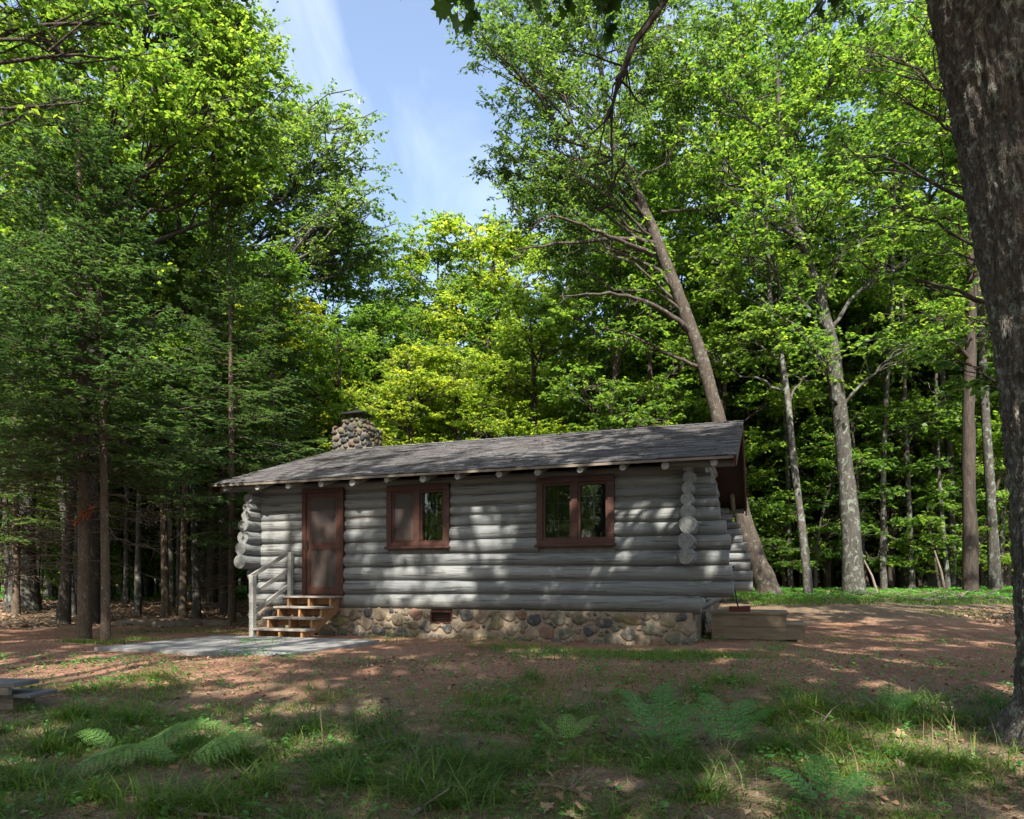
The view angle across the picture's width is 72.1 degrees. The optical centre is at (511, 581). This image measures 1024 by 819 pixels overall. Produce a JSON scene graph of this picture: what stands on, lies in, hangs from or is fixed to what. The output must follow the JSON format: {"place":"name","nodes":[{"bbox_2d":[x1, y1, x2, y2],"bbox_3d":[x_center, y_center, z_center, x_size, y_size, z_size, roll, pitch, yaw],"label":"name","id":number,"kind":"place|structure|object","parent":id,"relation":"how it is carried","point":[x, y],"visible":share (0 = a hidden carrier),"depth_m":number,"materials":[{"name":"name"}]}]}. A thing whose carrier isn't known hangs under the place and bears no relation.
{"place":"outdoors","nodes":[
{"label":"outdoors","id":0,"kind":"place"},
{"bbox_2d":[0,0,966,443],"label":"sky","id":1,"kind":"structure","parent":0,"point":[395,55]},
{"bbox_2d":[0,579,1023,818],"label":"ground","id":2,"kind":"structure","parent":0,"point":[882,618],"depth_m":7.23,"materials":[{"name":"soil"}]},
{"bbox_2d":[0,678,57,710],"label":"board stack","id":3,"kind":"object","parent":2,"relation":"on","point":[10,693],"visible":0.94,"depth_m":6.43,"materials":[{"name":"grey wood"}]},
{"bbox_2d":[0,110,117,577],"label":"spruce tree","id":4,"kind":"object","parent":2,"relation":"on","point":[8,242],"visible":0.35,"depth_m":14.46,"materials":[{"name":"green plant"}]},
{"bbox_2d":[0,182,121,615],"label":"spruce tree","id":5,"kind":"object","parent":2,"relation":"on","point":[15,519],"visible":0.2,"depth_m":19.40,"materials":[{"name":"green plant"}]},
{"bbox_2d":[0,30,123,614],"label":"maple tree","id":6,"kind":"object","parent":2,"relation":"on","point":[3,229],"visible":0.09,"depth_m":18.87,"materials":[{"name":"green plant"}]},
{"bbox_2d":[0,80,139,611],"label":"oak tree","id":7,"kind":"object","parent":2,"relation":"on","point":[30,596],"visible":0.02,"depth_m":20.81,"materials":[{"name":"plant"}]},
{"bbox_2d":[9,210,146,624],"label":"maple tree","id":8,"kind":"object","parent":2,"relation":"on","point":[63,611],"visible":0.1,"depth_m":16.52,"materials":[{"name":"plant"}]},
{"bbox_2d":[1,272,159,583],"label":"maple tree","id":9,"kind":"object","parent":2,"relation":"on","point":[53,519],"visible":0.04,"depth_m":23.92,"materials":[{"name":"green plant"}]},
{"bbox_2d":[0,32,168,601],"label":"maple tree","id":10,"kind":"object","parent":2,"relation":"on","point":[91,71],"visible":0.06,"depth_m":20.09,"materials":[{"name":"green plant"}]},
{"bbox_2d":[0,742,182,777],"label":"fern","id":11,"kind":"object","parent":2,"relation":"on","point":[109,754],"visible":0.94,"depth_m":4.79,"materials":[{"name":"green plant"}]},
{"bbox_2d":[0,169,201,640],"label":"spruce tree","id":12,"kind":"object","parent":2,"relation":"on","point":[87,194],"visible":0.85,"depth_m":12.00,"materials":[{"name":"green plant"}]},
{"bbox_2d":[0,283,202,529],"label":"maple tree","id":13,"kind":"object","parent":2,"relation":"on","point":[121,499],"visible":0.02,"depth_m":24.54,"materials":[{"name":"green plant"}]},
{"bbox_2d":[0,0,208,209],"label":"maple tree","id":14,"kind":"object","parent":2,"relation":"on","point":[41,62],"visible":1,"depth_m":10.91,"materials":[{"name":"green plant"}]},
{"bbox_2d":[0,57,232,638],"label":"spruce tree","id":15,"kind":"object","parent":2,"relation":"on","point":[84,556],"visible":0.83,"depth_m":12.33,"materials":[{"name":"green plant"}]},
{"bbox_2d":[72,494,176,583],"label":"maple sapling","id":16,"kind":"object","parent":2,"relation":"on","point":[145,565],"visible":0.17,"depth_m":26.06,"materials":[{"name":"green plant"}]},
{"bbox_2d":[105,223,175,604],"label":"maple tree","id":17,"kind":"object","parent":2,"relation":"on","point":[125,598],"visible":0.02,"depth_m":23.38,"materials":[{"name":"plant"}]},
{"bbox_2d":[74,106,231,614],"bbox_3d":[-9.748,-5.983,19.797,3.565,14.501,4.500,2,2,7],"label":"maple tree","id":18,"kind":"object","parent":2,"relation":"on","point":[138,589],"visible":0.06,"depth_m":19.45,"materials":[{"name":"plant"}]},
{"bbox_2d":[73,718,235,752],"bbox_3d":[-2.687,1.178,5.286,1.258,0.236,0.451,0,0,0],"label":"fern","id":19,"kind":"object","parent":2,"relation":"on","point":[168,733],"visible":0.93,"depth_m":5.26,"materials":[{"name":"green plant"}]},
{"bbox_2d":[0,0,309,623],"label":"maple tree","id":20,"kind":"object","parent":2,"relation":"on","point":[230,63],"visible":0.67,"depth_m":16.30,"materials":[{"name":"green plant"}]},
{"bbox_2d":[62,224,248,616],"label":"spruce tree","id":21,"kind":"object","parent":2,"relation":"on","point":[165,607],"visible":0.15,"depth_m":18.88,"materials":[{"name":"green plant"}]},
{"bbox_2d":[108,421,216,596],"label":"maple tree","id":22,"kind":"object","parent":2,"relation":"on","point":[118,552],"visible":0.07,"depth_m":26.04,"materials":[{"name":"green plant"}]},
{"bbox_2d":[130,198,217,606],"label":"maple tree","id":23,"kind":"object","parent":2,"relation":"on","point":[172,600],"visible":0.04,"depth_m":22.47,"materials":[{"name":"plant"}]},
{"bbox_2d":[107,232,267,617],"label":"spruce tree","id":24,"kind":"object","parent":2,"relation":"on","point":[182,609],"visible":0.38,"depth_m":18.34,"materials":[{"name":"green plant"}]},
{"bbox_2d":[112,46,271,617],"bbox_3d":[-8.927,-6.512,18.705,4.620,15.659,3.563,0,0,25],"label":"maple tree","id":25,"kind":"object","parent":2,"relation":"on","point":[196,605],"visible":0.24,"depth_m":18.68,"materials":[{"name":"green plant"}]},
{"bbox_2d":[85,0,306,614],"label":"maple tree","id":26,"kind":"object","parent":2,"relation":"on","point":[286,277],"visible":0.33,"depth_m":18.20,"materials":[{"name":"green plant"}]},
{"bbox_2d":[136,203,262,611],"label":"maple tree","id":27,"kind":"object","parent":2,"relation":"on","point":[178,546],"visible":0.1,"depth_m":20.72,"materials":[{"name":"plant"}]},
{"bbox_2d":[148,731,281,765],"bbox_3d":[-2.136,1.197,4.984,0.946,0.208,0.378,0,0,0],"label":"fern","id":28,"kind":"object","parent":2,"relation":"on","point":[216,748],"visible":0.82,"depth_m":4.97,"materials":[{"name":"green plant"}]},
{"bbox_2d":[135,151,301,602],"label":"maple tree","id":29,"kind":"object","parent":2,"relation":"on","point":[269,219],"visible":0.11,"depth_m":25.43,"materials":[{"name":"green plant"}]},
{"bbox_2d":[129,177,331,621],"bbox_3d":[-6.942,-4.384,17.661,4.736,11.378,4.937,0,0,-25],"label":"spruce tree","id":30,"kind":"object","parent":2,"relation":"on","point":[231,543],"visible":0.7,"depth_m":17.32,"materials":[{"name":"green plant"}]},
{"bbox_2d":[94,635,378,655],"bbox_3d":[-4.262,1.080,11.257,3.350,0.180,2.620,0,0,19],"label":"concrete pad","id":31,"kind":"object","parent":2,"relation":"on","point":[214,645],"visible":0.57,"depth_m":10.89,"materials":[{"name":"concrete"}]},
{"bbox_2d":[248,552,342,637],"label":"wooden steps","id":32,"kind":"structure","parent":31,"relation":"on","point":[305,618],"depth_m":13.09,"materials":[{"name":"brown wood"}]},
{"bbox_2d":[88,0,414,599],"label":"oak tree","id":33,"kind":"object","parent":2,"relation":"on","point":[330,228],"visible":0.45,"depth_m":26.47,"materials":[{"name":"green plant"}]},
{"bbox_2d":[188,247,328,579],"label":"spruce tree","id":34,"kind":"object","parent":2,"relation":"on","point":[286,303],"visible":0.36,"depth_m":21.41,"materials":[{"name":"green plant"}]},
{"bbox_2d":[167,282,363,535],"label":"maple tree","id":35,"kind":"object","parent":2,"relation":"on","point":[308,308],"visible":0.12,"depth_m":26.14,"materials":[{"name":"green plant"}]},
{"bbox_2d":[222,241,337,472],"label":"maple tree","id":36,"kind":"object","parent":2,"relation":"on","point":[294,261],"visible":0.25,"depth_m":24.89,"materials":[{"name":"green plant"}]},
{"bbox_2d":[239,314,412,498],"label":"maple tree","id":37,"kind":"object","parent":2,"relation":"on","point":[324,392],"visible":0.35,"depth_m":24.53,"materials":[{"name":"green plant"}]},
{"bbox_2d":[275,207,390,458],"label":"maple tree","id":38,"kind":"object","parent":2,"relation":"on","point":[334,290],"visible":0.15,"depth_m":28.54,"materials":[{"name":"green plant"}]},
{"bbox_2d":[280,297,432,449],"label":"maple tree","id":39,"kind":"object","parent":2,"relation":"on","point":[377,356],"visible":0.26,"depth_m":27.80,"materials":[{"name":"green plant"}]},
{"bbox_2d":[304,229,449,443],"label":"maple tree","id":40,"kind":"object","parent":2,"relation":"on","point":[392,301],"visible":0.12,"depth_m":31.70,"materials":[{"name":"green plant"}]},
{"bbox_2d":[312,331,476,448],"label":"maple tree","id":41,"kind":"object","parent":2,"relation":"on","point":[441,382],"visible":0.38,"depth_m":21.68,"materials":[{"name":"green plant"}]},
{"bbox_2d":[370,208,517,443],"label":"maple tree","id":42,"kind":"object","parent":2,"relation":"on","point":[441,252],"visible":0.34,"depth_m":30.85,"materials":[{"name":"green plant"}]},
{"bbox_2d":[366,338,534,444],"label":"maple tree","id":43,"kind":"object","parent":2,"relation":"on","point":[455,369],"visible":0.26,"depth_m":23.32,"materials":[{"name":"green plant"}]},
{"bbox_2d":[337,210,596,442],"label":"maple tree","id":44,"kind":"object","parent":2,"relation":"on","point":[505,245],"visible":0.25,"depth_m":31.41,"materials":[{"name":"green plant"}]},
{"bbox_2d":[209,410,752,645],"bbox_3d":[0.194,-1.555,16.347,10.144,5.710,8.716,0,0,19],"label":"log cabin","id":45,"kind":"object","parent":2,"relation":"on","point":[614,536],"visible":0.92,"depth_m":12.69,"materials":[{"name":"grey paint"}]},
{"bbox_2d":[306,492,338,593],"bbox_3d":[-3.662,-0.737,13.629,0.750,1.955,0.080,0,0,19],"label":"screen door","id":46,"kind":"structure","parent":45,"relation":"in","point":[322,543],"depth_m":13.65,"materials":[{"name":"brown paint"}]},
{"bbox_2d":[384,483,450,548],"bbox_3d":[-1.708,-1.192,13.044,1.340,1.175,0.295,0,0,19],"label":"window","id":47,"kind":"structure","parent":45,"relation":"in","point":[405,504],"depth_m":13.01,"materials":[{"name":"brown paint"}]},
{"bbox_2d":[534,474,615,546],"bbox_3d":[1.098,-1.192,12.053,1.410,1.195,0.295,0,0,19],"label":"window","id":48,"kind":"structure","parent":45,"relation":"in","point":[607,481],"depth_m":11.98,"materials":[{"name":"brown paint"}]},
{"bbox_2d":[404,278,574,440],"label":"maple tree","id":49,"kind":"object","parent":2,"relation":"on","point":[481,305],"visible":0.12,"depth_m":29.02,"materials":[{"name":"green plant"}]},
{"bbox_2d":[436,204,576,438],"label":"maple tree","id":50,"kind":"object","parent":2,"relation":"on","point":[500,235],"visible":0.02,"depth_m":36.95,"materials":[{"name":"green plant"}]},
{"bbox_2d":[0,626,1015,683],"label":"fallen leaves","id":51,"kind":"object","parent":2,"relation":"on","point":[64,648],"depth_m":9.69,"materials":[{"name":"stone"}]},
{"bbox_2d":[418,278,604,437],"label":"maple tree","id":52,"kind":"object","parent":2,"relation":"on","point":[555,344],"visible":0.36,"depth_m":24.25,"materials":[{"name":"green plant"}]},
{"bbox_2d":[0,666,1023,818],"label":"dry grass","id":53,"kind":"structure","parent":2,"relation":"on","point":[893,777],"depth_m":5.01,"materials":[{"name":"plant"}]},
{"bbox_2d":[0,585,1023,818],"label":"weeds","id":54,"kind":"object","parent":2,"relation":"on","point":[619,787],"visible":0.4,"depth_m":6.79,"materials":[{"name":"green plant"}]},
{"bbox_2d":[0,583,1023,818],"bbox_3d":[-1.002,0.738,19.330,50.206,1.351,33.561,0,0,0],"label":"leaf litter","id":55,"kind":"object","parent":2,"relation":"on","point":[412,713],"visible":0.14,"depth_m":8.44,"materials":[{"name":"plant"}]},
{"bbox_2d":[484,134,669,432],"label":"maple tree","id":56,"kind":"object","parent":2,"relation":"on","point":[528,261],"visible":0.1,"depth_m":29.16,"materials":[{"name":"green plant"}]},
{"bbox_2d":[532,131,630,431],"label":"maple tree","id":57,"kind":"object","parent":2,"relation":"on","point":[601,256],"visible":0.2,"depth_m":24.02,"materials":[{"name":"green plant"}]},
{"bbox_2d":[209,701,1015,818],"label":"oak leaf litter","id":58,"kind":"object","parent":2,"relation":"on","point":[561,795],"visible":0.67,"depth_m":4.45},
{"bbox_2d":[432,0,794,595],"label":"oak tree","id":59,"kind":"object","parent":2,"relation":"on","point":[563,84],"visible":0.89,"depth_m":20.59,"materials":[{"name":"green plant"}]},
{"bbox_2d":[522,214,704,432],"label":"maple tree","id":60,"kind":"object","parent":2,"relation":"on","point":[614,418],"visible":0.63,"depth_m":21.56,"materials":[{"name":"green plant"}]},
{"bbox_2d":[577,166,676,431],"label":"maple tree","id":61,"kind":"object","parent":2,"relation":"on","point":[646,187],"visible":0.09,"depth_m":25.71,"materials":[{"name":"green plant"}]},
{"bbox_2d":[591,682,714,758],"bbox_3d":[1.026,1.039,5.245,0.891,0.539,0.572,0,0,0],"label":"fern","id":62,"kind":"object","parent":2,"relation":"on","point":[672,729],"visible":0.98,"depth_m":5.20,"materials":[{"name":"green plant"}]},
{"bbox_2d":[575,218,742,430],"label":"maple tree","id":63,"kind":"object","parent":2,"relation":"on","point":[638,390],"visible":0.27,"depth_m":23.63,"materials":[{"name":"green plant"}]},
{"bbox_2d":[559,86,760,430],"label":"maple tree","id":64,"kind":"object","parent":2,"relation":"on","point":[657,215],"visible":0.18,"depth_m":26.41,"materials":[{"name":"green plant"}]},
{"bbox_2d":[645,207,730,424],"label":"maple tree","id":65,"kind":"object","parent":2,"relation":"on","point":[684,213],"visible":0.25,"depth_m":25.52,"materials":[{"name":"green plant"}]},
{"bbox_2d":[430,0,1023,754],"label":"oak tree","id":66,"kind":"object","parent":2,"relation":"on","point":[980,50],"visible":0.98,"depth_m":5.43,"materials":[{"name":"green plant"}]},
{"bbox_2d":[626,254,827,537],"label":"maple tree","id":67,"kind":"object","parent":2,"relation":"on","point":[765,407],"visible":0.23,"depth_m":25.12,"materials":[{"name":"green plant"}]},
{"bbox_2d":[604,0,856,430],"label":"maple tree","id":68,"kind":"object","parent":2,"relation":"on","point":[716,218],"visible":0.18,"depth_m":26.23,"materials":[{"name":"green plant"}]},
{"bbox_2d":[679,693,788,759],"bbox_3d":[1.669,1.083,5.320,0.811,0.439,0.534,0,0,0],"label":"fern","id":69,"kind":"object","parent":2,"relation":"on","point":[745,721],"visible":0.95,"depth_m":5.27,"materials":[{"name":"green plant"}]},
{"bbox_2d":[686,308,809,586],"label":"maple tree","id":70,"kind":"object","parent":2,"relation":"on","point":[738,387],"visible":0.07,"depth_m":27.46,"materials":[{"name":"green plant"}]},
{"bbox_2d":[651,78,854,595],"bbox_3d":[7.379,-7.176,21.507,5.840,15.722,3.742,0,0,0],"label":"maple tree","id":71,"kind":"object","parent":2,"relation":"on","point":[786,393],"visible":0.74,"depth_m":21.00,"materials":[{"name":"green plant"}]},
{"bbox_2d":[710,609,806,642],"bbox_3d":[4.499,0.800,12.902,1.600,0.520,1.394,0,0,19],"label":"side landing","id":72,"kind":"object","parent":2,"relation":"on","point":[772,624],"visible":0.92,"depth_m":12.29,"materials":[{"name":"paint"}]},
{"bbox_2d":[745,439,794,574],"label":"maple sapling","id":73,"kind":"object","parent":2,"relation":"on","point":[755,473],"visible":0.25,"depth_m":25.83,"materials":[{"name":"green plant"}]},
{"bbox_2d":[654,65,886,570],"bbox_3d":[10.057,-9.598,28.220,9.115,20.398,8.927,2,1,7],"label":"maple tree","id":74,"kind":"object","parent":2,"relation":"on","point":[757,347],"visible":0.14,"depth_m":26.32,"materials":[{"name":"green plant"}]},
{"bbox_2d":[712,178,828,587],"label":"maple tree","id":75,"kind":"object","parent":2,"relation":"on","point":[784,450],"visible":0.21,"depth_m":25.45,"materials":[{"name":"green plant"}]},
{"bbox_2d":[733,410,840,587],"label":"maple sapling","id":76,"kind":"object","parent":2,"relation":"on","point":[812,543],"visible":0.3,"depth_m":25.80,"materials":[{"name":"green plant"}]},
{"bbox_2d":[683,0,932,586],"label":"maple tree","id":77,"kind":"object","parent":2,"relation":"on","point":[788,57],"visible":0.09,"depth_m":26.99,"materials":[{"name":"green plant"}]},
{"bbox_2d":[726,264,901,586],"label":"maple tree","id":78,"kind":"object","parent":2,"relation":"on","point":[748,388],"visible":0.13,"depth_m":25.79,"materials":[{"name":"green plant"}]},
{"bbox_2d":[756,421,871,584],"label":"maple sapling","id":79,"kind":"object","parent":2,"relation":"on","point":[778,495],"visible":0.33,"depth_m":25.85,"materials":[{"name":"green plant"}]},
{"bbox_2d":[762,442,876,588],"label":"maple sapling","id":80,"kind":"object","parent":2,"relation":"on","point":[816,554],"visible":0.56,"depth_m":24.02,"materials":[{"name":"green plant"}]},
{"bbox_2d":[656,0,983,593],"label":"maple tree","id":81,"kind":"object","parent":2,"relation":"on","point":[852,576],"visible":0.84,"depth_m":20.74,"materials":[{"name":"green plant"}]},
{"bbox_2d":[743,194,899,587],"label":"maple tree","id":82,"kind":"object","parent":2,"relation":"on","point":[826,577],"visible":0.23,"depth_m":26.05,"materials":[{"name":"green plant"}]},
{"bbox_2d":[757,753,885,815],"bbox_3d":[1.900,1.226,4.268,0.650,0.287,0.511,0,0,-20],"label":"fern","id":83,"kind":"object","parent":2,"relation":"on","point":[800,781],"visible":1,"depth_m":4.23,"materials":[{"name":"green plant"}]},
{"bbox_2d":[799,204,881,450],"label":"maple tree","id":84,"kind":"object","parent":2,"relation":"on","point":[856,366],"visible":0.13,"depth_m":26.03,"materials":[{"name":"green plant"}]},
{"bbox_2d":[785,400,908,572],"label":"maple sapling","id":85,"kind":"object","parent":2,"relation":"on","point":[880,464],"visible":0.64,"depth_m":23.47,"materials":[{"name":"green plant"}]},
{"bbox_2d":[803,436,921,587],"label":"maple sapling","id":86,"kind":"object","parent":2,"relation":"on","point":[837,562],"visible":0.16,"depth_m":26.16,"materials":[{"name":"green plant"}]},
{"bbox_2d":[820,218,914,554],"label":"maple tree","id":87,"kind":"object","parent":2,"relation":"on","point":[865,437],"visible":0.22,"depth_m":25.18,"materials":[{"name":"green plant"}]},
{"bbox_2d":[766,0,987,587],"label":"maple tree","id":88,"kind":"object","parent":2,"relation":"on","point":[901,579],"visible":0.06,"depth_m":26.25,"materials":[{"name":"green plant"}]},
{"bbox_2d":[846,682,924,719],"bbox_3d":[3.289,1.056,6.182,0.627,0.289,0.377,0,0,-15],"label":"fern","id":89,"kind":"object","parent":2,"relation":"on","point":[901,699],"visible":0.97,"depth_m":6.18,"materials":[{"name":"green plant"}]},
{"bbox_2d":[813,69,965,589],"bbox_3d":[12.399,-7.565,22.830,4.080,16.598,5.150,-1,1,-30],"label":"maple tree","id":90,"kind":"object","parent":2,"relation":"on","point":[885,378],"visible":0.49,"depth_m":23.06,"materials":[{"name":"green plant"}]},
{"bbox_2d":[823,69,966,586],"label":"maple tree","id":91,"kind":"object","parent":2,"relation":"on","point":[951,518],"visible":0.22,"depth_m":24.89,"materials":[{"name":"green plant"}]},
{"bbox_2d":[831,398,961,588],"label":"maple sapling","id":92,"kind":"object","parent":2,"relation":"on","point":[917,519],"visible":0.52,"depth_m":24.05,"materials":[{"name":"green plant"}]},
{"bbox_2d":[796,0,998,398],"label":"maple tree","id":93,"kind":"object","parent":2,"relation":"on","point":[984,380],"visible":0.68,"depth_m":12.19,"materials":[{"name":"green plant"}]},
{"bbox_2d":[796,229,1008,586],"bbox_3d":[14.266,-5.923,26.371,8.819,13.240,6.294,0,0,-5],"label":"maple tree","id":94,"kind":"object","parent":2,"relation":"on","point":[860,395],"visible":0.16,"depth_m":24.95,"materials":[{"name":"green plant"}]},
{"bbox_2d":[818,28,999,587],"bbox_3d":[15.411,-10.280,25.671,9.568,21.863,9.770,2,0,-21],"label":"maple tree","id":95,"kind":"object","parent":2,"relation":"on","point":[929,579],"visible":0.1,"depth_m":25.93,"materials":[{"name":"green plant"}]},
{"bbox_2d":[841,126,977,588],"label":"maple tree","id":96,"kind":"object","parent":2,"relation":"on","point":[908,405],"visible":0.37,"depth_m":24.00,"materials":[{"name":"green plant"}]},
{"bbox_2d":[852,0,993,593],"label":"maple tree","id":97,"kind":"object","parent":2,"relation":"on","point":[970,557],"visible":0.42,"depth_m":21.32,"materials":[{"name":"green plant"}]},
{"bbox_2d":[865,389,1001,586],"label":"maple sapling","id":98,"kind":"object","parent":2,"relation":"on","point":[953,438],"visible":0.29,"depth_m":25.06,"materials":[{"name":"green plant"}]},
{"bbox_2d":[884,243,988,587],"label":"maple tree","id":99,"kind":"object","parent":2,"relation":"on","point":[936,388],"visible":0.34,"depth_m":24.20,"materials":[{"name":"green plant"}]},
{"bbox_2d":[887,472,986,588],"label":"maple sapling","id":100,"kind":"object","parent":2,"relation":"on","point":[924,535],"visible":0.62,"depth_m":24.28,"materials":[{"name":"green plant"}]},
{"bbox_2d":[867,405,1010,568],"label":"maple sapling","id":101,"kind":"object","parent":2,"relation":"on","point":[920,500],"visible":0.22,"depth_m":24.99,"materials":[{"name":"green plant"}]},
{"bbox_2d":[894,283,1010,585],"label":"maple tree","id":102,"kind":"object","parent":2,"relation":"on","point":[1006,574],"visible":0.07,"depth_m":25.52,"materials":[{"name":"green plant"}]},
{"bbox_2d":[912,131,1001,591],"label":"maple tree","id":103,"kind":"object","parent":2,"relation":"on","point":[994,566],"visible":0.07,"depth_m":22.40,"materials":[{"name":"green plant"}]},
{"bbox_2d":[912,415,1012,570],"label":"maple sapling","id":104,"kind":"object","parent":2,"relation":"on","point":[1006,558],"visible":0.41,"depth_m":23.84,"materials":[{"name":"green plant"}]},
{"bbox_2d":[0,585,1023,818],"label":"grass","id":105,"kind":"structure","parent":0,"point":[96,791],"depth_m":5.16,"materials":[{"name":"plant"}]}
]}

